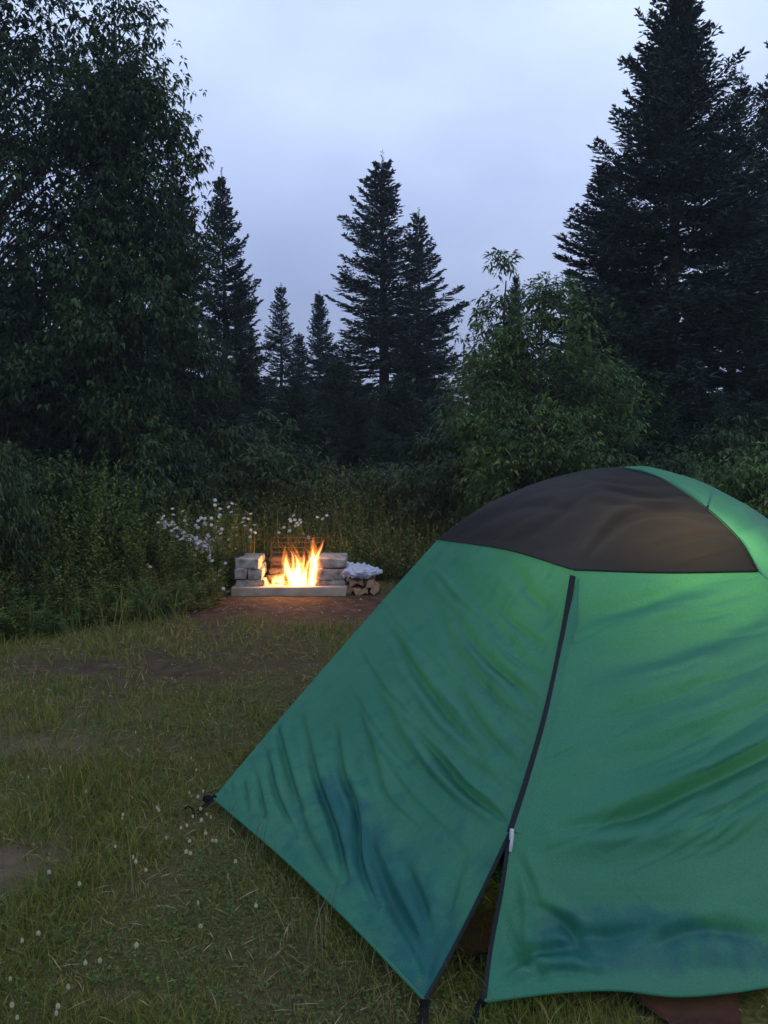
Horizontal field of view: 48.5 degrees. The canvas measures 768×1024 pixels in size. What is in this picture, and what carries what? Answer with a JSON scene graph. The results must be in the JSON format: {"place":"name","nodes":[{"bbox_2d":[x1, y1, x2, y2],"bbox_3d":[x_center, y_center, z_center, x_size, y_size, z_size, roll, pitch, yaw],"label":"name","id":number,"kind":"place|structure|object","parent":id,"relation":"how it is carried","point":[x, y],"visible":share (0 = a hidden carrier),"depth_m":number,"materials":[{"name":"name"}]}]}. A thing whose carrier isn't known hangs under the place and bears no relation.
{"place":"outdoors","nodes":[
{"label":"outdoors","id":0,"kind":"place"},
{"bbox_2d":[0,566,767,1023],"bbox_3d":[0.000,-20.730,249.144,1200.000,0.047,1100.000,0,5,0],"label":"ground","id":1,"kind":"structure","parent":0,"point":[752,1010],"depth_m":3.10,"materials":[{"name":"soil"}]},
{"bbox_2d":[0,602,38,641],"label":"weed plant","id":2,"kind":"object","parent":1,"relation":"on","point":[11,624],"visible":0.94,"depth_m":6.32,"materials":[{"name":"green plant"}]},
{"bbox_2d":[0,588,41,631],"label":"weed plant","id":3,"kind":"object","parent":1,"relation":"on","point":[26,620],"visible":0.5,"depth_m":6.56,"materials":[{"name":"green plant"}]},
{"bbox_2d":[0,439,63,626],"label":"shrub","id":4,"kind":"object","parent":1,"relation":"on","point":[36,526],"visible":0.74,"depth_m":6.89,"materials":[{"name":"green plant"}]},
{"bbox_2d":[0,582,64,630],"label":"weed plant","id":5,"kind":"object","parent":1,"relation":"on","point":[38,610],"visible":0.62,"depth_m":6.65,"materials":[{"name":"green plant"}]},
{"bbox_2d":[0,519,65,615],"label":"weed plant","id":6,"kind":"object","parent":1,"relation":"on","point":[22,561],"visible":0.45,"depth_m":6.90,"materials":[{"name":"green plant"}]},
{"bbox_2d":[15,497,66,615],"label":"weed plant","id":7,"kind":"object","parent":1,"relation":"on","point":[47,550],"visible":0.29,"depth_m":7.08,"materials":[{"name":"green plant"}]},
{"bbox_2d":[7,474,75,581],"bbox_3d":[-3.150,0.227,7.915,0.655,1.160,0.358,-1,5,-7],"label":"weed plant","id":8,"kind":"object","parent":1,"relation":"on","point":[56,524],"visible":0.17,"depth_m":7.84,"materials":[{"name":"green plant"}]},
{"bbox_2d":[1,525,82,606],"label":"weed plant","id":9,"kind":"object","parent":1,"relation":"on","point":[45,548],"visible":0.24,"depth_m":7.38,"materials":[{"name":"green plant"}]},
{"bbox_2d":[21,542,69,613],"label":"weed plant","id":10,"kind":"object","parent":1,"relation":"on","point":[40,568],"visible":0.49,"depth_m":6.98,"materials":[{"name":"green plant"}]},
{"bbox_2d":[32,560,64,622],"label":"weed plant","id":11,"kind":"object","parent":1,"relation":"on","point":[46,590],"visible":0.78,"depth_m":6.83,"materials":[{"name":"green plant"}]},
{"bbox_2d":[25,604,78,637],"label":"weed plant","id":12,"kind":"object","parent":1,"relation":"on","point":[44,617],"visible":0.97,"depth_m":6.45,"materials":[{"name":"green plant"}]},
{"bbox_2d":[41,449,74,573],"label":"weed plant","id":13,"kind":"object","parent":1,"relation":"on","point":[51,496],"visible":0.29,"depth_m":7.95,"materials":[{"name":"green plant"}]},
{"bbox_2d":[50,502,78,593],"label":"weed plant","id":14,"kind":"object","parent":1,"relation":"on","point":[65,542],"visible":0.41,"depth_m":7.59,"materials":[{"name":"green plant"}]},
{"bbox_2d":[27,504,105,607],"bbox_3d":[-2.682,0.403,7.268,0.655,0.925,0.358,-4,7,-41],"label":"weed plant","id":15,"kind":"object","parent":1,"relation":"on","point":[66,563],"visible":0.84,"depth_m":7.28,"materials":[{"name":"green plant"}]},
{"bbox_2d":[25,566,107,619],"bbox_3d":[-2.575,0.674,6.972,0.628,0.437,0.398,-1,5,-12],"label":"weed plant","id":16,"kind":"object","parent":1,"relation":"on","point":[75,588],"visible":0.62,"depth_m":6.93,"materials":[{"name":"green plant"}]},
{"bbox_2d":[0,440,153,608],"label":"shrub","id":17,"kind":"object","parent":1,"relation":"on","point":[59,472],"visible":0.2,"depth_m":8.15,"materials":[{"name":"green plant"}]},
{"bbox_2d":[62,483,94,591],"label":"weed plant","id":18,"kind":"object","parent":1,"relation":"on","point":[75,541],"visible":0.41,"depth_m":7.86,"materials":[{"name":"green plant"}]},
{"bbox_2d":[71,465,96,577],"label":"weed plant","id":19,"kind":"object","parent":1,"relation":"on","point":[74,503],"visible":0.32,"depth_m":8.14,"materials":[{"name":"green plant"}]},
{"bbox_2d":[68,491,109,604],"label":"weed plant","id":20,"kind":"object","parent":1,"relation":"on","point":[94,548],"visible":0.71,"depth_m":7.54,"materials":[{"name":"green plant"}]},
{"bbox_2d":[70,587,109,627],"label":"weed plant","id":21,"kind":"object","parent":1,"relation":"on","point":[83,614],"visible":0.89,"depth_m":6.73,"materials":[{"name":"green plant"}]},
{"bbox_2d":[74,458,118,596],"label":"weed plant","id":22,"kind":"object","parent":1,"relation":"on","point":[96,509],"visible":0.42,"depth_m":7.77,"materials":[{"name":"green plant"}]},
{"bbox_2d":[0,0,211,475],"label":"leafy tree","id":23,"kind":"object","parent":1,"relation":"on","point":[20,378],"visible":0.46,"depth_m":9.76,"materials":[{"name":"green plant"}]},
{"bbox_2d":[95,441,120,576],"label":"weed plant","id":24,"kind":"object","parent":1,"relation":"on","point":[101,484],"visible":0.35,"depth_m":8.19,"materials":[{"name":"green plant"}]},
{"bbox_2d":[90,577,125,617],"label":"weed plant","id":25,"kind":"object","parent":1,"relation":"on","point":[110,594],"visible":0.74,"depth_m":7.06,"materials":[{"name":"green plant"}]},
{"bbox_2d":[37,466,180,578],"bbox_3d":[-3.164,0.195,8.921,2.240,1.374,2.087,-3,6,-33],"label":"shrub","id":26,"kind":"object","parent":1,"relation":"on","point":[117,492],"visible":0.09,"depth_m":8.59,"materials":[{"name":"green plant"}]},
{"bbox_2d":[93,553,130,604],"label":"weed plant","id":27,"kind":"object","parent":1,"relation":"on","point":[113,572],"visible":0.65,"depth_m":7.46,"materials":[{"name":"green plant"}]},
{"bbox_2d":[96,467,127,590],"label":"weed plant","id":28,"kind":"object","parent":1,"relation":"on","point":[117,533],"visible":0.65,"depth_m":7.98,"materials":[{"name":"green plant"}]},
{"bbox_2d":[0,559,227,636],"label":"tussock grass","id":29,"kind":"structure","parent":1,"relation":"on","point":[120,596],"depth_m":7.01,"materials":[{"name":"green plant"}]},
{"bbox_2d":[102,590,138,621],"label":"weed plant","id":30,"kind":"object","parent":1,"relation":"on","point":[112,608],"visible":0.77,"depth_m":6.95,"materials":[{"name":"green plant"}]},
{"bbox_2d":[117,455,142,562],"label":"weed plant","id":31,"kind":"object","parent":1,"relation":"on","point":[122,507],"visible":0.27,"depth_m":8.43,"materials":[{"name":"green plant"}]},
{"bbox_2d":[118,500,147,594],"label":"weed plant","id":32,"kind":"object","parent":1,"relation":"on","point":[124,553],"visible":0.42,"depth_m":7.89,"materials":[{"name":"green plant"}]},
{"bbox_2d":[121,517,148,596],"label":"weed plant","id":33,"kind":"object","parent":1,"relation":"on","point":[129,561],"visible":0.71,"depth_m":7.65,"materials":[{"name":"green plant"}]},
{"bbox_2d":[13,0,256,525],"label":"leafy tree","id":34,"kind":"object","parent":1,"relation":"on","point":[91,332],"visible":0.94,"depth_m":9.38,"materials":[{"name":"green plant"}]},
{"bbox_2d":[102,547,175,601],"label":"weed plant","id":35,"kind":"object","parent":1,"relation":"on","point":[124,566],"visible":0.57,"depth_m":7.59,"materials":[{"name":"green plant"}]},
{"bbox_2d":[127,451,158,568],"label":"weed plant","id":36,"kind":"object","parent":1,"relation":"on","point":[148,508],"visible":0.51,"depth_m":8.52,"materials":[{"name":"green plant"}]},
{"bbox_2d":[116,573,175,610],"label":"weed plant","id":37,"kind":"object","parent":1,"relation":"on","point":[147,587],"visible":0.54,"depth_m":7.21,"materials":[{"name":"green plant"}]},
{"bbox_2d":[128,589,167,621],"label":"weed plant","id":38,"kind":"object","parent":1,"relation":"on","point":[143,605],"visible":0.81,"depth_m":6.98,"materials":[{"name":"green plant"}]},
{"bbox_2d":[124,489,192,579],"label":"weed plant","id":39,"kind":"object","parent":1,"relation":"on","point":[128,511],"visible":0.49,"depth_m":8.27,"materials":[{"name":"green plant"}]},
{"bbox_2d":[151,524,176,589],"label":"weed plant","id":40,"kind":"object","parent":1,"relation":"on","point":[168,552],"visible":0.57,"depth_m":7.94,"materials":[{"name":"green plant"}]},
{"bbox_2d":[128,557,202,603],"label":"weed plant","id":41,"kind":"object","parent":1,"relation":"on","point":[165,576],"visible":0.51,"depth_m":7.65,"materials":[{"name":"green plant"}]},
{"bbox_2d":[144,586,188,616],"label":"weed plant","id":42,"kind":"object","parent":1,"relation":"on","point":[168,607],"visible":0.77,"depth_m":7.13,"materials":[{"name":"green plant"}]},
{"bbox_2d":[148,483,186,563],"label":"weed plant","id":43,"kind":"object","parent":1,"relation":"on","point":[182,501],"visible":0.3,"depth_m":8.73,"materials":[{"name":"green plant"}]},
{"bbox_2d":[152,509,183,576],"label":"weed plant","id":44,"kind":"object","parent":1,"relation":"on","point":[179,522],"visible":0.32,"depth_m":8.35,"materials":[{"name":"green plant"}]},
{"bbox_2d":[158,527,196,592],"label":"weed plant","id":45,"kind":"object","parent":1,"relation":"on","point":[176,566],"visible":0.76,"depth_m":7.76,"materials":[{"name":"green plant"}]},
{"bbox_2d":[143,526,211,585],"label":"weed plant","id":46,"kind":"object","parent":1,"relation":"on","point":[171,550],"visible":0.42,"depth_m":8.13,"materials":[{"name":"green plant"}]},
{"bbox_2d":[147,176,218,443],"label":"spruce tree","id":47,"kind":"object","parent":1,"relation":"on","point":[211,274],"visible":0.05,"depth_m":13.66,"materials":[{"name":"green plant"}]},
{"bbox_2d":[126,443,242,532],"bbox_3d":[-2.799,-0.093,10.750,2.292,1.766,2.205,2,6,24],"label":"shrub","id":48,"kind":"object","parent":1,"relation":"on","point":[229,486],"visible":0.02,"depth_m":10.38,"materials":[{"name":"green plant"}]},
{"bbox_2d":[170,568,199,608],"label":"weed plant","id":49,"kind":"object","parent":1,"relation":"on","point":[184,586],"visible":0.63,"depth_m":7.50,"materials":[{"name":"green plant"}]},
{"bbox_2d":[182,513,220,584],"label":"weed plant","id":50,"kind":"object","parent":1,"relation":"on","point":[189,542],"visible":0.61,"depth_m":8.20,"materials":[{"name":"green plant"}]},
{"bbox_2d":[186,541,216,593],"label":"weed plant","id":51,"kind":"object","parent":1,"relation":"on","point":[200,569],"visible":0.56,"depth_m":7.91,"materials":[{"name":"green plant"}]},
{"bbox_2d":[179,575,232,611],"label":"weed plant","id":52,"kind":"object","parent":1,"relation":"on","point":[205,604],"visible":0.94,"depth_m":7.34,"materials":[{"name":"green plant"}]},
{"bbox_2d":[189,549,226,600],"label":"weed plant","id":53,"kind":"object","parent":1,"relation":"on","point":[207,574],"visible":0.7,"depth_m":7.74,"materials":[{"name":"green plant"}]},
{"bbox_2d":[195,575,226,605],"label":"weed plant","id":54,"kind":"object","parent":1,"relation":"on","point":[216,593],"visible":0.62,"depth_m":7.57,"materials":[{"name":"green plant"}]},
{"bbox_2d":[199,530,232,594],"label":"weed plant","id":55,"kind":"object","parent":1,"relation":"on","point":[220,558],"visible":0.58,"depth_m":8.06,"materials":[{"name":"green plant"}]},
{"bbox_2d":[183,497,249,563],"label":"weed plant","id":56,"kind":"object","parent":1,"relation":"on","point":[191,515],"visible":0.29,"depth_m":8.61,"materials":[{"name":"green plant"}]},
{"bbox_2d":[210,501,241,584],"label":"weed plant","id":57,"kind":"object","parent":1,"relation":"on","point":[234,537],"visible":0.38,"depth_m":8.42,"materials":[{"name":"green plant"}]},
{"bbox_2d":[208,514,250,587],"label":"weed plant","id":58,"kind":"object","parent":1,"relation":"on","point":[215,542],"visible":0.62,"depth_m":8.21,"materials":[{"name":"green plant"}]},
{"bbox_2d":[217,491,243,574],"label":"weed plant","id":59,"kind":"object","parent":1,"relation":"on","point":[225,528],"visible":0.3,"depth_m":8.89,"materials":[{"name":"green plant"}]},
{"bbox_2d":[186,167,282,468],"bbox_3d":[-2.829,-2.759,14.816,2.303,6.296,1.991,4,6,34],"label":"spruce tree","id":60,"kind":"object","parent":1,"relation":"on","point":[224,313],"visible":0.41,"depth_m":14.60,"materials":[{"name":"green plant"}]},
{"bbox_2d":[212,514,266,582],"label":"weed plant","id":61,"kind":"object","parent":1,"relation":"on","point":[258,539],"visible":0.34,"depth_m":8.80,"materials":[{"name":"green plant"}]},
{"bbox_2d":[152,407,334,549],"bbox_3d":[-1.758,-0.266,10.817,2.525,2.130,2.572,4,6,35],"label":"shrub","id":62,"kind":"object","parent":1,"relation":"on","point":[241,453],"visible":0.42,"depth_m":10.37,"materials":[{"name":"green plant"}]},
{"bbox_2d":[217,281,277,435],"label":"spruce tree","id":63,"kind":"object","parent":1,"relation":"on","point":[246,321],"visible":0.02,"depth_m":18.64,"materials":[{"name":"green plant"}]},
{"bbox_2d":[206,488,293,556],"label":"shrub","id":64,"kind":"object","parent":1,"relation":"on","point":[266,502],"visible":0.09,"depth_m":10.02,"materials":[{"name":"green plant"}]},
{"bbox_2d":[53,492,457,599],"bbox_3d":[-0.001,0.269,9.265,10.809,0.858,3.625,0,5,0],"label":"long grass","id":65,"kind":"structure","parent":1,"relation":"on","point":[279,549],"depth_m":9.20,"materials":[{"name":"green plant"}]},
{"bbox_2d":[235,367,277,446],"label":"young spruce","id":66,"kind":"object","parent":1,"relation":"on","point":[253,385],"visible":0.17,"depth_m":15.77,"materials":[{"name":"green plant"}]},
{"bbox_2d":[260,282,307,455],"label":"spruce tree","id":67,"kind":"object","parent":1,"relation":"on","point":[280,350],"visible":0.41,"depth_m":23.56,"materials":[{"name":"green plant"}]},
{"bbox_2d":[231,537,348,595],"bbox_3d":[-0.897,0.533,8.341,1.092,0.523,0.730,0,5,0],"label":"fire pit","id":68,"kind":"object","parent":1,"relation":"on","point":[251,570],"visible":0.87,"depth_m":8.05,"materials":[{"name":"concrete"}]},
{"bbox_2d":[268,578,312,584],"bbox_3d":[-0.920,0.653,8.361,0.480,0.044,0.480,0,5,0],"label":"ember bed","id":69,"kind":"object","parent":68,"relation":"in","point":[284,582],"visible":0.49,"depth_m":8.18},
{"bbox_2d":[264,572,302,582],"bbox_3d":[-0.970,0.632,8.306,0.390,0.085,0.073,-2,6,-26],"label":"burning log","id":70,"kind":"object","parent":69,"relation":"on","point":[273,577],"visible":0.58,"depth_m":8.24,"materials":[{"name":"brown wood"}]},
{"bbox_2d":[268,568,305,574],"bbox_3d":[-0.950,0.579,8.350,0.369,0.077,0.068,-2,5,-21],"label":"burning log","id":71,"kind":"object","parent":70,"relation":"on","point":[272,571],"visible":0.84,"depth_m":8.31,"materials":[{"name":"brown wood"}]},
{"bbox_2d":[341,561,382,578],"bbox_3d":[-0.219,0.558,8.143,0.420,0.162,0.428,0,5,0],"label":"plastic bag","id":72,"kind":"object","parent":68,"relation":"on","point":[358,570],"visible":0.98,"depth_m":8.02,"materials":[{"name":"grey plastic"}]},
{"bbox_2d":[263,383,336,478],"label":"young spruce","id":73,"kind":"object","parent":1,"relation":"on","point":[297,411],"visible":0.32,"depth_m":14.72,"materials":[{"name":"green plant"}]},
{"bbox_2d":[283,332,323,465],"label":"spruce tree","id":74,"kind":"object","parent":1,"relation":"on","point":[299,346],"visible":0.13,"depth_m":24.63,"materials":[{"name":"green plant"}]},
{"bbox_2d":[292,290,337,453],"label":"spruce tree","id":75,"kind":"object","parent":1,"relation":"on","point":[318,317],"visible":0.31,"depth_m":24.00,"materials":[{"name":"green plant"}]},
{"bbox_2d":[304,426,338,486],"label":"young spruce","id":76,"kind":"object","parent":1,"relation":"on","point":[320,432],"visible":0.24,"depth_m":12.40,"materials":[{"name":"green plant"}]},
{"bbox_2d":[262,458,395,552],"bbox_3d":[-0.728,0.020,10.961,2.008,1.419,1.932,1,5,15],"label":"shrub","id":77,"kind":"object","parent":1,"relation":"on","point":[352,479],"visible":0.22,"depth_m":10.81,"materials":[{"name":"green plant"}]},
{"bbox_2d":[298,357,403,477],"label":"young spruce","id":78,"kind":"object","parent":1,"relation":"on","point":[339,377],"visible":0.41,"depth_m":17.62,"materials":[{"name":"green plant"}]},
{"bbox_2d":[331,401,380,474],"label":"young spruce","id":79,"kind":"object","parent":1,"relation":"on","point":[358,435],"visible":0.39,"depth_m":13.88,"materials":[{"name":"green plant"}]},
{"bbox_2d":[333,462,421,536],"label":"shrub","id":80,"kind":"object","parent":1,"relation":"on","point":[376,468],"visible":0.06,"depth_m":11.04,"materials":[{"name":"green plant"}]},
{"bbox_2d":[295,150,481,464],"bbox_3d":[-0.427,-4.111,19.646,6.100,8.158,5.062,-3,6,-34],"label":"spruce tree","id":81,"kind":"object","parent":1,"relation":"on","point":[380,327],"visible":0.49,"depth_m":19.07,"materials":[{"name":"green plant"}]},
{"bbox_2d":[44,452,767,596],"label":"undergrowth","id":82,"kind":"object","parent":1,"relation":"on","point":[388,548],"visible":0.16,"depth_m":9.54,"materials":[{"name":"green plant"}]},
{"bbox_2d":[368,207,465,423],"bbox_3d":[0.894,-3.837,21.202,2.945,7.372,3.406,1,5,16],"label":"spruce tree","id":83,"kind":"object","parent":1,"relation":"on","point":[418,245],"visible":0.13,"depth_m":20.90,"materials":[{"name":"green plant"}]},
{"bbox_2d":[359,426,513,557],"bbox_3d":[0.857,-0.175,10.408,2.292,1.992,2.250,-2,5,-18],"label":"shrub","id":84,"kind":"object","parent":1,"relation":"on","point":[443,454],"visible":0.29,"depth_m":10.03,"materials":[{"name":"green plant"}]},
{"bbox_2d":[397,315,526,469],"bbox_3d":[1.165,-1.278,12.916,2.149,3.315,1.726,0,5,0],"label":"thin sapling","id":85,"kind":"object","parent":1,"relation":"on","point":[429,400],"visible":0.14,"depth_m":12.83,"materials":[{"name":"green plant"}]},
{"bbox_2d":[184,466,767,1023],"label":"tent","id":86,"kind":"object","parent":1,"relation":"on","point":[552,694],"visible":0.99,"depth_m":2.72,"materials":[{"name":"green fabric"}]},
{"bbox_2d":[425,466,537,526],"bbox_3d":[1.457,0.169,9.575,1.717,1.413,2.046,-2,5,-18],"label":"shrub","id":87,"kind":"object","parent":1,"relation":"on","point":[470,508],"visible":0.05,"depth_m":9.45,"materials":[{"name":"green plant"}]},
{"bbox_2d":[445,247,546,507],"bbox_3d":[1.307,-1.159,9.807,1.226,3.627,1.296,0,5,0],"label":"ash sapling","id":88,"kind":"object","parent":1,"relation":"on","point":[486,314],"visible":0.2,"depth_m":9.62,"materials":[{"name":"green plant"}]},
{"bbox_2d":[499,271,528,368],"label":"spruce tree","id":89,"kind":"object","parent":1,"relation":"on","point":[516,280],"visible":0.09,"depth_m":16.65,"materials":[{"name":"green plant"}]},
{"bbox_2d":[419,271,665,539],"bbox_3d":[1.799,-0.897,9.159,2.816,3.314,3.118,0,5,0],"label":"ash sapling","id":90,"kind":"object","parent":1,"relation":"on","point":[554,454],"visible":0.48,"depth_m":8.91,"materials":[{"name":"green plant"}]},
{"bbox_2d":[545,438,642,473],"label":"shrub","id":91,"kind":"object","parent":1,"relation":"on","point":[614,452],"visible":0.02,"depth_m":9.48,"materials":[{"name":"green plant"}]},
{"bbox_2d":[455,907,741,1023],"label":"groundsheet","id":92,"kind":"object","parent":1,"relation":"on","point":[719,1009],"visible":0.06,"depth_m":2.22,"materials":[{"name":"brown fabric"}]},
{"bbox_2d":[522,160,694,438],"bbox_3d":[3.494,-2.621,14.072,3.579,6.143,4.139,1,5,13],"label":"spruce tree","id":93,"kind":"object","parent":1,"relation":"on","point":[582,265],"visible":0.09,"depth_m":13.63,"materials":[{"name":"green plant"}]},
{"bbox_2d":[518,287,702,456],"bbox_3d":[3.009,-1.117,12.197,2.853,4.074,2.977,-1,5,-6],"label":"young spruce","id":94,"kind":"object","parent":1,"relation":"on","point":[608,322],"visible":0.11,"depth_m":11.72,"materials":[{"name":"green plant"}]},
{"bbox_2d":[483,0,767,469],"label":"spruce tree","id":95,"kind":"object","parent":1,"relation":"on","point":[673,165],"visible":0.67,"depth_m":11.91,"materials":[{"name":"green plant"}]},
{"bbox_2d":[602,368,693,467],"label":"young spruce","id":96,"kind":"object","parent":1,"relation":"on","point":[662,426],"visible":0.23,"depth_m":10.87,"materials":[{"name":"green plant"}]},
{"bbox_2d":[610,443,749,489],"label":"shrub","id":97,"kind":"object","parent":1,"relation":"on","point":[682,464],"visible":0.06,"depth_m":9.57,"materials":[{"name":"green plant"}]},
{"bbox_2d":[659,411,767,517],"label":"shrub","id":98,"kind":"object","parent":1,"relation":"on","point":[720,443],"visible":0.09,"depth_m":10.38,"materials":[{"name":"green plant"}]},
{"bbox_2d":[676,392,767,467],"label":"young spruce","id":99,"kind":"object","parent":1,"relation":"on","point":[714,412],"visible":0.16,"depth_m":11.41,"materials":[{"name":"green plant"}]},
{"bbox_2d":[682,441,767,518],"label":"shrub","id":100,"kind":"object","parent":1,"relation":"on","point":[745,484],"visible":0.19,"depth_m":7.91,"materials":[{"name":"green plant"}]},
{"bbox_2d":[684,65,767,408],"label":"spruce tree","id":101,"kind":"object","parent":1,"relation":"on","point":[735,80],"visible":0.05,"depth_m":14.78,"materials":[{"name":"green plant"}]},
{"bbox_2d":[708,41,767,428],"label":"spruce tree","id":102,"kind":"object","parent":1,"relation":"on","point":[762,91],"visible":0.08,"depth_m":13.53,"materials":[{"name":"green plant"}]},
{"bbox_2d":[734,401,767,459],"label":"young spruce","id":103,"kind":"object","parent":1,"relation":"on","point":[761,410],"visible":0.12,"depth_m":11.62,"materials":[{"name":"green plant"}]},
{"bbox_2d":[0,0,767,425],"label":"sky","id":104,"kind":"structure","parent":0,"point":[487,113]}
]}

